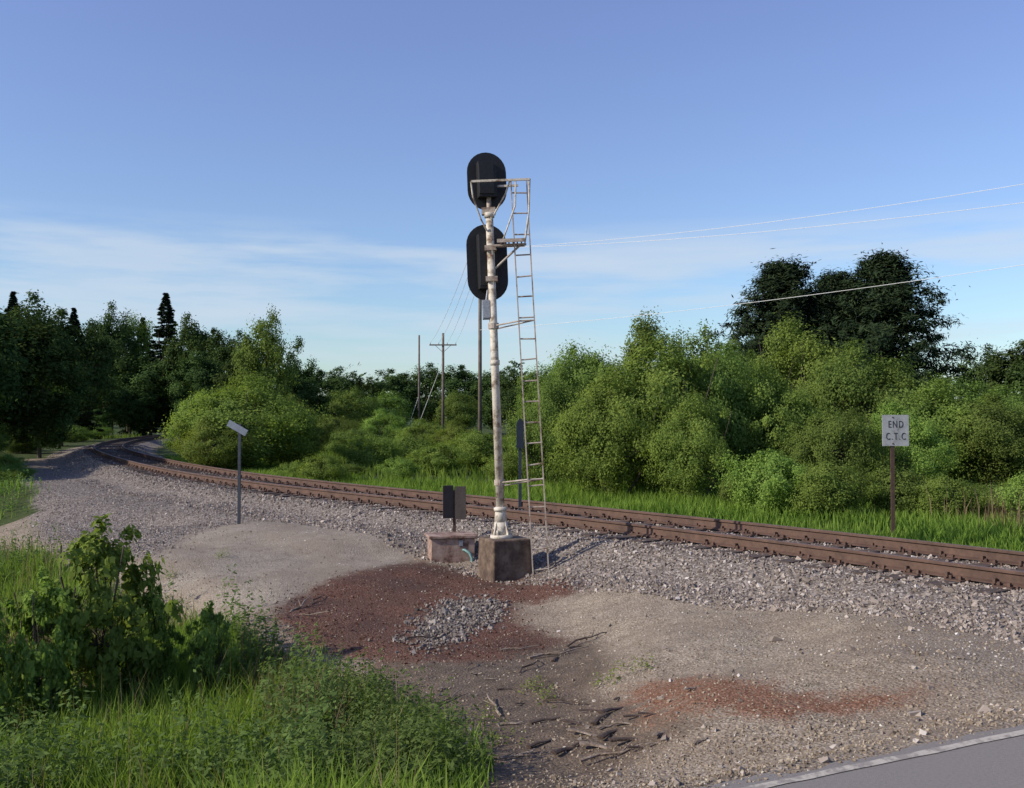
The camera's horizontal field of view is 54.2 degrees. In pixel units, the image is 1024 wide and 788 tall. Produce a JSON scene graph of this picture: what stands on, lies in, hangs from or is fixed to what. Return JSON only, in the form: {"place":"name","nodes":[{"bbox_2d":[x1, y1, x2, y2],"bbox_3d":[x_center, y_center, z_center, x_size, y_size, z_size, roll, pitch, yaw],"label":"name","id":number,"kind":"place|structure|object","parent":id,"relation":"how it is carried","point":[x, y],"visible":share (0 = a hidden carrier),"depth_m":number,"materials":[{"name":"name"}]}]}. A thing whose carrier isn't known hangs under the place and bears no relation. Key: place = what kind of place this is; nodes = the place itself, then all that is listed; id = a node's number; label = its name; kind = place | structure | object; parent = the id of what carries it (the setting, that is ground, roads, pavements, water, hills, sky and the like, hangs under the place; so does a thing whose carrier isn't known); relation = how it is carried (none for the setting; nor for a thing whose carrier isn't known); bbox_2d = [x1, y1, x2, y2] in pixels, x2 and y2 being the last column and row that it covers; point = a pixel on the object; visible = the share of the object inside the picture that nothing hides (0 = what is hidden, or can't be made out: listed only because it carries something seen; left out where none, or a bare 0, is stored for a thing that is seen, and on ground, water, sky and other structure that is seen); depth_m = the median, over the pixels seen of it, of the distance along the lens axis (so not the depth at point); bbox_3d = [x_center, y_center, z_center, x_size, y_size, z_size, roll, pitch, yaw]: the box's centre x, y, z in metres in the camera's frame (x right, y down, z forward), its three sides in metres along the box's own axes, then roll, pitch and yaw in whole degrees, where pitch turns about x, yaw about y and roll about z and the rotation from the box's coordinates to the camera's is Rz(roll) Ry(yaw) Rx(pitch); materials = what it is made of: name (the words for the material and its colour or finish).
{"place":"outdoors","nodes":[
{"label":"outdoors","id":0,"kind":"place"},
{"bbox_2d":[0,419,1023,787],"bbox_3d":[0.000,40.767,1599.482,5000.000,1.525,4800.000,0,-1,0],"label":"ground","id":1,"kind":"structure","parent":0,"point":[312,555],"depth_m":9.84,"materials":[{"name":"gravel"}]},
{"bbox_2d":[0,595,35,735],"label":"leafy shrub","id":2,"kind":"object","parent":1,"relation":"on","point":[9,659],"visible":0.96,"depth_m":8.50,"materials":[{"name":"green plant"}]},
{"bbox_2d":[0,308,42,418],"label":"deciduous tree","id":3,"kind":"object","parent":1,"relation":"on","point":[8,383],"visible":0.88,"depth_m":44.54,"materials":[{"name":"green plant"}]},
{"bbox_2d":[0,566,94,731],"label":"leafy shrub","id":4,"kind":"object","parent":1,"relation":"on","point":[44,657],"visible":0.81,"depth_m":8.86,"materials":[{"name":"green plant"}]},
{"bbox_2d":[0,311,99,449],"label":"deciduous tree","id":5,"kind":"object","parent":1,"relation":"on","point":[45,357],"visible":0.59,"depth_m":50.57,"materials":[{"name":"green plant"}]},
{"bbox_2d":[7,336,92,457],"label":"deciduous tree","id":6,"kind":"object","parent":1,"relation":"on","point":[54,422],"visible":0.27,"depth_m":54.81,"materials":[{"name":"green plant"}]},
{"bbox_2d":[1,289,104,453],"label":"deciduous tree","id":7,"kind":"object","parent":1,"relation":"on","point":[40,314],"visible":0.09,"depth_m":59.59,"materials":[{"name":"green plant"}]},
{"bbox_2d":[31,307,121,445],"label":"deciduous tree","id":8,"kind":"object","parent":1,"relation":"on","point":[62,314],"visible":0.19,"depth_m":76.23,"materials":[{"name":"green plant"}]},
{"bbox_2d":[68,307,104,439],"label":"spruce tree","id":9,"kind":"object","parent":1,"relation":"on","point":[86,415],"visible":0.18,"depth_m":92.16,"materials":[{"name":"green plant"}]},
{"bbox_2d":[66,318,119,426],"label":"deciduous tree","id":10,"kind":"object","parent":1,"relation":"on","point":[102,396],"visible":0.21,"depth_m":94.84,"materials":[{"name":"green plant"}]},
{"bbox_2d":[3,513,183,700],"bbox_3d":[-3.829,2.260,9.447,1.479,2.222,1.270,-1,-1,20],"label":"leafy shrub","id":11,"kind":"object","parent":1,"relation":"on","point":[91,554],"visible":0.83,"depth_m":9.36,"materials":[{"name":"green plant"}]},
{"bbox_2d":[90,376,138,436],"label":"deciduous tree","id":12,"kind":"object","parent":1,"relation":"on","point":[109,415],"visible":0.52,"depth_m":111.38,"materials":[{"name":"green plant"}]},
{"bbox_2d":[92,300,140,434],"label":"deciduous tree","id":13,"kind":"object","parent":1,"relation":"on","point":[127,340],"visible":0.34,"depth_m":124.18,"materials":[{"name":"green plant"}]},
{"bbox_2d":[105,374,159,435],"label":"deciduous tree","id":14,"kind":"object","parent":1,"relation":"on","point":[142,419],"visible":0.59,"depth_m":114.62,"materials":[{"name":"green plant"}]},
{"bbox_2d":[112,309,154,434],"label":"deciduous tree","id":15,"kind":"object","parent":1,"relation":"on","point":[134,328],"visible":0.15,"depth_m":127.93,"materials":[{"name":"green plant"}]},
{"bbox_2d":[113,354,180,435],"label":"deciduous tree","id":16,"kind":"object","parent":1,"relation":"on","point":[145,373],"visible":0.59,"depth_m":116.22,"materials":[{"name":"green plant"}]},
{"bbox_2d":[119,584,192,693],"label":"leafy shrub","id":17,"kind":"object","parent":1,"relation":"on","point":[154,605],"visible":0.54,"depth_m":9.80,"materials":[{"name":"green plant"}]},
{"bbox_2d":[133,293,181,434],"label":"spruce tree","id":18,"kind":"object","parent":1,"relation":"on","point":[166,331],"visible":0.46,"depth_m":123.55,"materials":[{"name":"green plant"}]},
{"bbox_2d":[0,514,345,787],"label":"mixed weeds","id":19,"kind":"object","parent":1,"relation":"on","point":[311,738],"visible":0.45,"depth_m":6.88,"materials":[{"name":"green plant"}]},
{"bbox_2d":[154,311,212,413],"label":"deciduous tree","id":20,"kind":"object","parent":1,"relation":"on","point":[173,354],"visible":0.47,"depth_m":116.41,"materials":[{"name":"green plant"}]},
{"bbox_2d":[0,522,372,743],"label":"dry grass","id":21,"kind":"structure","parent":1,"relation":"on","point":[241,646],"depth_m":9.72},
{"bbox_2d":[163,350,235,412],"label":"deciduous tree","id":22,"kind":"object","parent":1,"relation":"on","point":[196,378],"visible":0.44,"depth_m":88.95,"materials":[{"name":"green plant"}]},
{"bbox_2d":[171,600,239,695],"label":"leafy shrub","id":23,"kind":"object","parent":1,"relation":"on","point":[205,624],"visible":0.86,"depth_m":9.66,"materials":[{"name":"green plant"}]},
{"bbox_2d":[180,327,233,394],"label":"deciduous tree","id":24,"kind":"object","parent":1,"relation":"on","point":[214,341],"visible":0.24,"depth_m":111.62,"materials":[{"name":"green plant"}]},
{"bbox_2d":[167,416,264,469],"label":"willow shrub","id":25,"kind":"object","parent":1,"relation":"on","point":[196,452],"visible":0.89,"depth_m":36.78,"materials":[{"name":"green plant"}]},
{"bbox_2d":[3,583,429,787],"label":"seed stalks","id":26,"kind":"object","parent":1,"relation":"on","point":[141,765],"visible":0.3,"depth_m":6.90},
{"bbox_2d":[0,544,488,787],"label":"tall bank grass","id":27,"kind":"structure","parent":1,"relation":"on","point":[114,714],"depth_m":7.65,"materials":[{"name":"plant"}]},
{"bbox_2d":[148,369,343,470],"bbox_3d":[-10.691,1.300,40.431,7.380,4.558,6.859,-1,-2,37],"label":"willow shrub","id":28,"kind":"object","parent":1,"relation":"on","point":[277,426],"visible":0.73,"depth_m":39.01,"materials":[{"name":"green plant"}]},
{"bbox_2d":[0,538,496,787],"bbox_3d":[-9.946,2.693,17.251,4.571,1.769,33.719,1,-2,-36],"label":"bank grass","id":29,"kind":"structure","parent":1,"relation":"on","point":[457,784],"depth_m":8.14,"materials":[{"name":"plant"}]},
{"bbox_2d":[225,304,305,424],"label":"deciduous tree","id":30,"kind":"object","parent":1,"relation":"on","point":[268,359],"visible":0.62,"depth_m":74.72,"materials":[{"name":"green plant"}]},
{"bbox_2d":[249,391,337,463],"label":"willow shrub","id":31,"kind":"object","parent":1,"relation":"on","point":[317,438],"visible":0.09,"depth_m":43.82,"materials":[{"name":"green plant"}]},
{"bbox_2d":[272,352,330,419],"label":"deciduous tree","id":32,"kind":"object","parent":1,"relation":"on","point":[308,373],"visible":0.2,"depth_m":83.80,"materials":[{"name":"green plant"}]},
{"bbox_2d":[277,377,342,419],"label":"deciduous tree","id":33,"kind":"object","parent":1,"relation":"on","point":[309,395],"visible":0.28,"depth_m":77.43,"materials":[{"name":"green plant"}]},
{"bbox_2d":[293,452,353,481],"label":"bush","id":34,"kind":"object","parent":1,"relation":"on","point":[315,470],"visible":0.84,"depth_m":32.72,"materials":[{"name":"green plant"}]},
{"bbox_2d":[301,365,368,412],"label":"deciduous tree","id":35,"kind":"object","parent":1,"relation":"on","point":[337,382],"visible":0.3,"depth_m":93.54,"materials":[{"name":"green plant"}]},
{"bbox_2d":[312,413,371,453],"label":"willow shrub","id":36,"kind":"object","parent":1,"relation":"on","point":[339,426],"visible":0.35,"depth_m":57.25,"materials":[{"name":"green plant"}]},
{"bbox_2d":[321,427,380,458],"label":"willow shrub","id":37,"kind":"object","parent":1,"relation":"on","point":[343,436],"visible":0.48,"depth_m":51.23,"materials":[{"name":"green plant"}]},
{"bbox_2d":[324,385,381,429],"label":"deciduous tree","id":38,"kind":"object","parent":1,"relation":"on","point":[350,401],"visible":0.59,"depth_m":88.65,"materials":[{"name":"green plant"}]},
{"bbox_2d":[228,610,503,787],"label":"bank weeds","id":39,"kind":"object","parent":1,"relation":"on","point":[367,727],"visible":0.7,"depth_m":6.36,"materials":[{"name":"green plant"}]},
{"bbox_2d":[329,432,405,471],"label":"bush","id":40,"kind":"object","parent":1,"relation":"on","point":[366,453],"visible":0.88,"depth_m":42.23,"materials":[{"name":"green plant"}]},
{"bbox_2d":[359,407,412,438],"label":"willow shrub","id":41,"kind":"object","parent":1,"relation":"on","point":[372,424],"visible":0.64,"depth_m":69.33,"materials":[{"name":"green plant"}]},
{"bbox_2d":[362,390,414,434],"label":"deciduous tree","id":42,"kind":"object","parent":1,"relation":"on","point":[392,399],"visible":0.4,"depth_m":99.21,"materials":[{"name":"green plant"}]},
{"bbox_2d":[374,456,420,480],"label":"bush","id":43,"kind":"object","parent":1,"relation":"on","point":[401,465],"visible":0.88,"depth_m":35.59,"materials":[{"name":"green plant"}]},
{"bbox_2d":[370,368,435,423],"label":"deciduous tree","id":44,"kind":"object","parent":1,"relation":"on","point":[395,383],"visible":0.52,"depth_m":128.89,"materials":[{"name":"green plant"}]},
{"bbox_2d":[160,548,660,743],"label":"gravel sprigs","id":45,"kind":"object","parent":1,"relation":"on","point":[548,691],"visible":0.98,"depth_m":8.19,"materials":[{"name":"green plant"}]},
{"bbox_2d":[382,434,442,463],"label":"bush","id":46,"kind":"object","parent":1,"relation":"on","point":[413,444],"visible":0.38,"depth_m":45.38,"materials":[{"name":"green plant"}]},
{"bbox_2d":[387,417,449,447],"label":"willow shrub","id":47,"kind":"object","parent":1,"relation":"on","point":[422,428],"visible":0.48,"depth_m":63.48,"materials":[{"name":"green plant"}]},
{"bbox_2d":[252,562,598,669],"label":"red cinders","id":48,"kind":"object","parent":1,"relation":"on","point":[495,631],"visible":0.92,"depth_m":11.71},
{"bbox_2d":[408,362,458,424],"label":"deciduous tree","id":49,"kind":"object","parent":1,"relation":"on","point":[427,377],"visible":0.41,"depth_m":138.33,"materials":[{"name":"green plant"}]},
{"bbox_2d":[406,442,474,474],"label":"bush","id":50,"kind":"object","parent":1,"relation":"on","point":[436,457],"visible":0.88,"depth_m":40.59,"materials":[{"name":"green plant"}]},
{"bbox_2d":[425,531,477,562],"bbox_3d":[-0.960,2.408,15.681,0.760,0.428,0.560,0,-1,-12],"label":"equipment box","id":51,"kind":"object","parent":1,"relation":"on","point":[446,547],"visible":0.93,"depth_m":15.45,"materials":[{"name":"paint"}]},
{"bbox_2d":[443,485,465,531],"bbox_3d":[-0.932,2.067,16.165,0.374,1.178,0.093,0,-1,-4],"label":"marker sign","id":52,"kind":"object","parent":51,"relation":"on","point":[454,504],"visible":0.88,"depth_m":16.15,"materials":[{"name":"metal"}]},
{"bbox_2d":[425,419,486,446],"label":"willow shrub","id":53,"kind":"object","parent":1,"relation":"on","point":[449,432],"visible":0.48,"depth_m":57.57,"materials":[{"name":"green plant"}]},
{"bbox_2d":[392,593,522,655],"bbox_3d":[-0.596,2.618,11.543,1.471,0.148,3.051,0,-1,0],"label":"ballast pile","id":54,"kind":"object","parent":1,"relation":"on","point":[450,620],"visible":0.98,"depth_m":11.57,"materials":[{"name":"gravel"}]},
{"bbox_2d":[425,364,491,429],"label":"deciduous tree","id":55,"kind":"object","parent":1,"relation":"on","point":[463,378],"visible":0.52,"depth_m":133.95,"materials":[{"name":"green plant"}]},
{"bbox_2d":[432,388,486,429],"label":"deciduous tree","id":56,"kind":"object","parent":1,"relation":"on","point":[455,406],"visible":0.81,"depth_m":104.13,"materials":[{"name":"green plant"}]},
{"bbox_2d":[445,427,510,470],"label":"bush","id":57,"kind":"object","parent":1,"relation":"on","point":[478,450],"visible":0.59,"depth_m":43.20,"materials":[{"name":"green plant"}]},
{"bbox_2d":[478,299,481,433],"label":"utility pole","id":58,"kind":"object","parent":1,"relation":"on","point":[479,365],"visible":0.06,"depth_m":45.98,"materials":[{"name":"grey wood"}]},
{"bbox_2d":[472,365,524,429],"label":"deciduous tree","id":59,"kind":"object","parent":1,"relation":"on","point":[486,383],"visible":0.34,"depth_m":128.74,"materials":[{"name":"green plant"}]},
{"bbox_2d":[479,451,526,480],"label":"bush","id":60,"kind":"object","parent":1,"relation":"on","point":[511,466],"visible":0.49,"depth_m":35.58,"materials":[{"name":"green plant"}]},
{"bbox_2d":[466,152,548,582],"bbox_3d":[-0.070,-0.432,14.604,1.210,6.265,0.964,0,-1,0],"label":"railway signal","id":61,"kind":"object","parent":1,"relation":"on","point":[505,554],"visible":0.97,"depth_m":14.46,"materials":[{"name":"metal"}]},
{"bbox_2d":[488,371,533,424],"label":"deciduous tree","id":62,"kind":"object","parent":1,"relation":"on","point":[507,394],"visible":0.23,"depth_m":118.26,"materials":[{"name":"green plant"}]},
{"bbox_2d":[0,501,1023,787],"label":"gravel pebbles","id":63,"kind":"object","parent":1,"relation":"on","point":[796,759],"visible":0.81,"depth_m":6.28,"materials":[{"name":"gravel"}]},
{"bbox_2d":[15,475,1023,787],"bbox_3d":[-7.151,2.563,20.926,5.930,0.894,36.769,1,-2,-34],"label":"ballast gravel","id":64,"kind":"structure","parent":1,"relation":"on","point":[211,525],"depth_m":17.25,"materials":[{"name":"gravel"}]},
{"bbox_2d":[22,433,1023,503],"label":"meadow grass","id":65,"kind":"structure","parent":1,"relation":"on","point":[476,474],"depth_m":34.10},
{"bbox_2d":[509,360,554,415],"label":"deciduous tree","id":66,"kind":"object","parent":1,"relation":"on","point":[525,377],"visible":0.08,"depth_m":89.23,"materials":[{"name":"green plant"}]},
{"bbox_2d":[45,444,1023,643],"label":"track ballast","id":67,"kind":"structure","parent":1,"relation":"on","point":[957,588],"depth_m":12.94,"materials":[{"name":"gravel"}]},
{"bbox_2d":[502,366,594,486],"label":"willow shrub","id":68,"kind":"object","parent":1,"relation":"on","point":[557,396],"visible":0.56,"depth_m":31.51,"materials":[{"name":"green plant"}]},
{"bbox_2d":[83,434,1023,594],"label":"railway track","id":69,"kind":"structure","parent":1,"relation":"on","point":[874,559],"depth_m":15.46,"materials":[{"name":"metal"}]},
{"bbox_2d":[122,511,1019,785],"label":"loose stones","id":70,"kind":"object","parent":1,"relation":"on","point":[826,759],"visible":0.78,"depth_m":7.09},
{"bbox_2d":[530,335,644,478],"bbox_3d":[2.620,0.813,34.029,4.647,5.619,4.562,0,-1,4],"label":"willow shrub","id":71,"kind":"object","parent":1,"relation":"on","point":[580,372],"visible":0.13,"depth_m":33.30,"materials":[{"name":"green plant"}]},
{"bbox_2d":[543,358,664,498],"bbox_3d":[2.980,1.153,27.866,4.305,4.288,4.001,1,-2,-25],"label":"willow shrub","id":72,"kind":"object","parent":1,"relation":"on","point":[600,465],"visible":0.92,"depth_m":27.10,"materials":[{"name":"green plant"}]},
{"bbox_2d":[620,306,691,399],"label":"deciduous tree","id":73,"kind":"object","parent":1,"relation":"on","point":[645,329],"visible":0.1,"depth_m":45.35,"materials":[{"name":"green plant"}]},
{"bbox_2d":[577,324,745,492],"bbox_3d":[4.496,0.701,29.271,5.806,5.423,5.396,0,-1,-13],"label":"willow shrub","id":74,"kind":"object","parent":1,"relation":"on","point":[666,373],"visible":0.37,"depth_m":28.62,"materials":[{"name":"green plant"}]},
{"bbox_2d":[640,389,736,502],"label":"willow shrub","id":75,"kind":"object","parent":1,"relation":"on","point":[685,466],"visible":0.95,"depth_m":25.89,"materials":[{"name":"green plant"}]},
{"bbox_2d":[648,318,735,371],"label":"deciduous tree","id":76,"kind":"object","parent":1,"relation":"on","point":[691,343],"visible":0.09,"depth_m":43.77,"materials":[{"name":"green plant"}]},
{"bbox_2d":[649,339,776,486],"bbox_3d":[6.014,0.884,30.949,4.590,5.282,4.506,0,-1,4],"label":"willow shrub","id":77,"kind":"object","parent":1,"relation":"on","point":[728,390],"visible":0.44,"depth_m":29.86,"materials":[{"name":"green plant"}]},
{"bbox_2d":[708,446,818,517],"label":"bush","id":78,"kind":"object","parent":1,"relation":"on","point":[767,475],"visible":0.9,"depth_m":22.78,"materials":[{"name":"green plant"}]},
{"bbox_2d":[722,356,833,481],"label":"willow shrub","id":79,"kind":"object","parent":1,"relation":"on","point":[785,407],"visible":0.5,"depth_m":29.99,"materials":[{"name":"green plant"}]},
{"bbox_2d":[708,248,856,409],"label":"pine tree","id":80,"kind":"object","parent":1,"relation":"on","point":[779,280],"visible":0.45,"depth_m":55.05,"materials":[{"name":"green plant"}]},
{"bbox_2d":[748,310,874,413],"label":"willow shrub","id":81,"kind":"object","parent":1,"relation":"on","point":[799,350],"visible":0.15,"depth_m":37.40,"materials":[{"name":"green plant"}]},
{"bbox_2d":[778,458,885,518],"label":"bush","id":82,"kind":"object","parent":1,"relation":"on","point":[829,484],"visible":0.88,"depth_m":22.05,"materials":[{"name":"green plant"}]},
{"bbox_2d":[775,402,898,496],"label":"willow shrub","id":83,"kind":"object","parent":1,"relation":"on","point":[818,441],"visible":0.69,"depth_m":26.38,"materials":[{"name":"green plant"}]},
{"bbox_2d":[803,267,911,412],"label":"pine tree","id":84,"kind":"object","parent":1,"relation":"on","point":[825,284],"visible":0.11,"depth_m":57.48,"materials":[{"name":"green plant"}]},
{"bbox_2d":[795,330,949,462],"bbox_3d":[11.940,0.656,33.787,5.952,5.687,5.859,1,-2,-27],"label":"willow shrub","id":85,"kind":"object","parent":1,"relation":"on","point":[838,382],"visible":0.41,"depth_m":33.04,"materials":[{"name":"green plant"}]},
{"bbox_2d":[849,462,940,515],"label":"bush","id":86,"kind":"object","parent":1,"relation":"on","point":[903,499],"visible":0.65,"depth_m":22.53,"materials":[{"name":"green plant"}]},
{"bbox_2d":[882,415,908,535],"bbox_3d":[7.014,1.726,18.277,0.480,2.687,0.066,0,-1,4],"label":"track sign","id":87,"kind":"object","parent":1,"relation":"on","point":[895,430],"visible":1,"depth_m":18.28,"materials":[{"name":"metal"}]},
{"bbox_2d":[811,243,989,412],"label":"pine tree","id":88,"kind":"object","parent":1,"relation":"on","point":[891,305],"visible":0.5,"depth_m":52.78,"materials":[{"name":"green plant"}]},
{"bbox_2d":[838,396,962,490],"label":"willow shrub","id":89,"kind":"object","parent":1,"relation":"on","point":[929,460],"visible":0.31,"depth_m":27.17,"materials":[{"name":"green plant"}]},
{"bbox_2d":[879,372,1007,483],"bbox_3d":[13.681,1.352,31.867,5.314,4.061,4.939,1,-2,-32],"label":"willow shrub","id":90,"kind":"object","parent":1,"relation":"on","point":[943,403],"visible":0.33,"depth_m":31.00,"materials":[{"name":"green plant"}]},
{"bbox_2d":[906,473,993,519],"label":"bush","id":91,"kind":"object","parent":1,"relation":"on","point":[939,489],"visible":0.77,"depth_m":21.94,"materials":[{"name":"green plant"}]},
{"bbox_2d":[912,374,991,411],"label":"deciduous tree","id":92,"kind":"object","parent":1,"relation":"on","point":[971,390],"visible":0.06,"depth_m":44.30,"materials":[{"name":"green plant"}]},
{"bbox_2d":[909,391,1023,489],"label":"willow shrub","id":93,"kind":"object","parent":1,"relation":"on","point":[987,472],"visible":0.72,"depth_m":30.05,"materials":[{"name":"green plant"}]},
{"bbox_2d":[925,481,1023,533],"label":"reeds","id":94,"kind":"object","parent":1,"relation":"on","point":[1001,513],"visible":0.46,"depth_m":20.72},
{"bbox_2d":[956,343,1016,404],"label":"deciduous tree","id":95,"kind":"object","parent":1,"relation":"on","point":[969,377],"visible":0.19,"depth_m":65.69,"materials":[{"name":"green plant"}]},
{"bbox_2d":[973,339,1023,404],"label":"deciduous tree","id":96,"kind":"object","parent":1,"relation":"on","point":[1001,364],"visible":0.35,"depth_m":63.75,"materials":[{"name":"green plant"}]},
{"bbox_2d":[982,470,1023,521],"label":"bush","id":97,"kind":"object","parent":1,"relation":"on","point":[1009,492],"visible":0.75,"depth_m":20.63,"materials":[{"name":"green plant"}]},
{"bbox_2d":[0,0,1023,418],"label":"sky","id":98,"kind":"structure","parent":0,"point":[230,160],"materials":[{"name":"blue"}]},
{"bbox_2d":[163,453,1023,551],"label":"verge grass","id":99,"kind":"structure","parent":0,"point":[961,532],"depth_m":21.82,"materials":[{"name":"plant"}]},
{"bbox_2d":[699,725,1023,787],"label":"road","id":100,"kind":"structure","parent":0,"point":[999,763],"depth_m":4.57,"materials":[{"name":"asphalt"}]},
{"bbox_2d":[741,729,1023,787],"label":"road edge line","id":101,"kind":"object","parent":100,"relation":"on","point":[886,760],"visible":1,"depth_m":4.70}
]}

